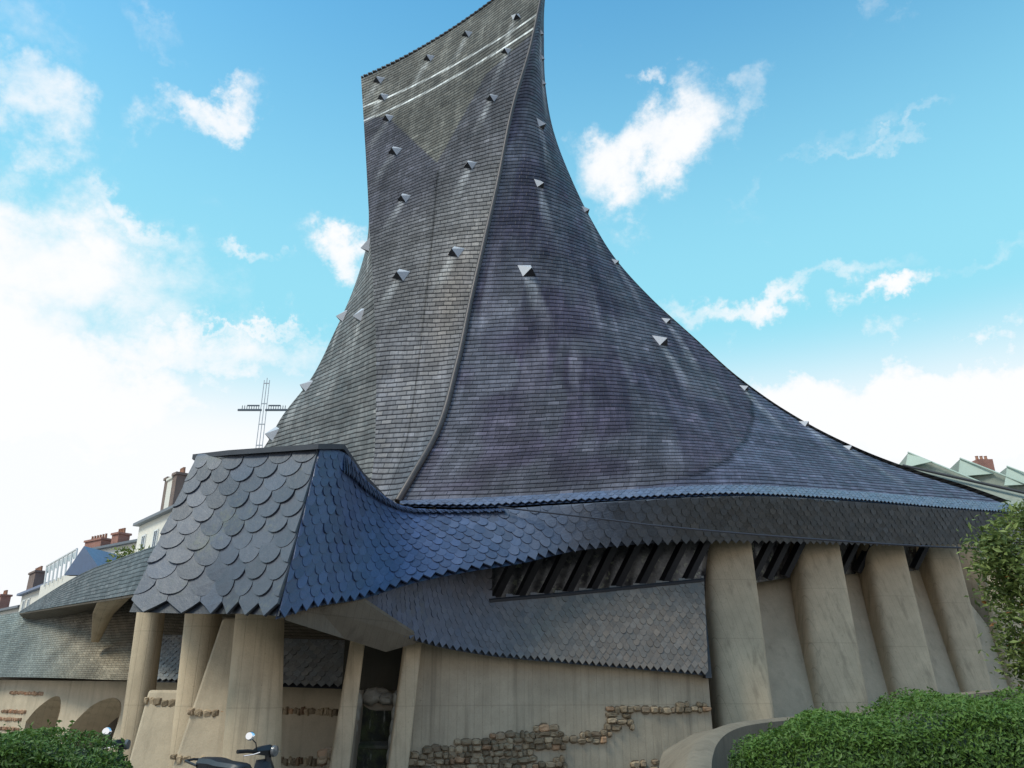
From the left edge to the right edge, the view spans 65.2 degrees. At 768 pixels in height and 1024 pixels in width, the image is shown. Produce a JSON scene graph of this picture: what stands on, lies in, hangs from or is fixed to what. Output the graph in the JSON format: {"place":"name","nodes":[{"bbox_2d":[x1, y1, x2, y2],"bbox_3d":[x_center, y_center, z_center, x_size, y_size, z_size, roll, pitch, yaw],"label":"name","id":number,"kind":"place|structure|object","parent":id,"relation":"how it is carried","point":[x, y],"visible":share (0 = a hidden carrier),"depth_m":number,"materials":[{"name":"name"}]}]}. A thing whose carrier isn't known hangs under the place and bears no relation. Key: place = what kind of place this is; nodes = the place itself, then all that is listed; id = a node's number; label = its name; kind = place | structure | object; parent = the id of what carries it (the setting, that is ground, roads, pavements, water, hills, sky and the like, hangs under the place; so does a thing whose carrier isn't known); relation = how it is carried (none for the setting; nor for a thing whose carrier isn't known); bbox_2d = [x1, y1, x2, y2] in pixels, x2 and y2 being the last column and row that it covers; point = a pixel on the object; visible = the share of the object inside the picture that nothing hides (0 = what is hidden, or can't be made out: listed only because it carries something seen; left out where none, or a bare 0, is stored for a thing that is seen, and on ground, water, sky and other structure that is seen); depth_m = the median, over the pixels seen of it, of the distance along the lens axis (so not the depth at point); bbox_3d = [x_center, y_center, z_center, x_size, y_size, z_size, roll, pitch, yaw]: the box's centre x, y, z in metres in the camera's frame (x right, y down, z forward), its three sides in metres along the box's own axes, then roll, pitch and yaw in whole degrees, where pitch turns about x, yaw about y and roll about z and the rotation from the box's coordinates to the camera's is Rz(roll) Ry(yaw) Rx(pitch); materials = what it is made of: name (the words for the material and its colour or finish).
{"place":"outdoors","nodes":[
{"label":"outdoors","id":0,"kind":"place"},
{"bbox_2d":[0,590,19,614],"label":"house","id":1,"kind":"structure","parent":0,"point":[5,598],"depth_m":99.75,"materials":[{"name":"grey stone"}]},
{"bbox_2d":[63,546,120,583],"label":"house","id":2,"kind":"structure","parent":0,"point":[87,559],"depth_m":56.91,"materials":[{"name":"blue stone"}]},
{"bbox_2d":[133,467,187,551],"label":"house","id":3,"kind":"structure","parent":0,"point":[151,527],"depth_m":72.80,"materials":[{"name":"white paint"}]},
{"bbox_2d":[139,534,146,550],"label":"window","id":4,"kind":"structure","parent":3,"relation":"in","point":[143,539],"depth_m":73.92,"materials":[{"name":"white glass"}]},
{"bbox_2d":[151,529,158,546],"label":"window","id":5,"kind":"structure","parent":3,"relation":"in","point":[156,532],"depth_m":71.49,"materials":[{"name":"white glass"}]},
{"bbox_2d":[0,0,1023,606],"label":"sky","id":6,"kind":"structure","parent":0,"point":[827,196],"materials":[{"name":"blue"}]},
{"bbox_2d":[900,452,1023,516],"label":"market hall","id":7,"kind":"structure","parent":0,"point":[1007,483],"depth_m":44.20,"materials":[{"name":"green metal"}]},
{"bbox_2d":[972,456,994,470],"bbox_3d":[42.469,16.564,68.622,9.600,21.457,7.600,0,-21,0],"label":"chimney","id":8,"kind":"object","parent":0,"point":[986,462],"depth_m":71.78,"materials":[{"name":"red brick"}]},
{"label":"ground","id":9,"kind":"structure","parent":0,"visible":0},
{"bbox_2d":[16,566,49,611],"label":"house","id":10,"kind":"structure","parent":9,"relation":"on","point":[30,594],"depth_m":90.81,"materials":[{"name":"white paint"}]},
{"bbox_2d":[38,548,77,598],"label":"terrace building","id":11,"kind":"structure","parent":9,"relation":"on","point":[48,586],"depth_m":68.41,"materials":[{"name":"white glass"}]},
{"bbox_2d":[0,719,132,767],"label":"hedge","id":12,"kind":"object","parent":9,"relation":"on","point":[30,747],"visible":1,"depth_m":7.97,"materials":[{"name":"green plant"}]},
{"bbox_2d":[84,528,136,555],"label":"house","id":13,"kind":"structure","parent":9,"relation":"on","point":[120,537],"depth_m":87.97,"materials":[{"name":"red brick"}]},
{"bbox_2d":[94,727,130,767],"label":"scooter","id":14,"kind":"object","parent":9,"relation":"on","point":[108,731],"visible":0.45,"depth_m":9.71,"materials":[{"name":"black plastic"}]},
{"bbox_2d":[105,544,149,561],"bbox_3d":[-18.666,11.927,38.308,2.003,8.391,2.333,-12,-24,29],"label":"shrub","id":15,"kind":"object","parent":9,"relation":"on","point":[124,550],"visible":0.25,"depth_m":39.17,"materials":[{"name":"green plant"}]},
{"bbox_2d":[184,732,280,767],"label":"scooter","id":16,"kind":"object","parent":9,"relation":"on","point":[268,751],"visible":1,"depth_m":8.75,"materials":[{"name":"black plastic"}]},
{"bbox_2d":[237,378,286,447],"bbox_3d":[-14.790,8.629,44.889,3.050,19.262,0.100,0,-21,0],"label":"cross","id":17,"kind":"object","parent":9,"relation":"on","point":[260,410],"visible":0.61,"depth_m":47.57,"materials":[{"name":"metal"}]},
{"bbox_2d":[0,0,1023,767],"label":"church","id":18,"kind":"structure","parent":9,"relation":"on","point":[350,564],"depth_m":18.89,"materials":[{"name":"stone"}]},
{"bbox_2d":[498,506,1020,549],"bbox_3d":[6.250,2.768,15.200,13.272,1.391,0.123,-4,-21,9],"label":"gutter","id":19,"kind":"object","parent":18,"relation":"attached to","point":[737,532],"visible":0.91,"depth_m":15.47,"materials":[{"name":"grey metal"}]},
{"bbox_2d":[659,688,1023,767],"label":"planter wall","id":20,"kind":"structure","parent":9,"relation":"on","point":[711,748],"depth_m":11.78,"materials":[{"name":"concrete"}]},
{"bbox_2d":[727,685,1023,767],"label":"hedge","id":21,"kind":"object","parent":9,"relation":"on","point":[984,731],"visible":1,"depth_m":7.91,"materials":[{"name":"green plant"}]},
{"bbox_2d":[956,499,1023,688],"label":"tree","id":22,"kind":"object","parent":9,"relation":"on","point":[995,546],"visible":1,"depth_m":11.95,"materials":[{"name":"green plant"}]}
]}

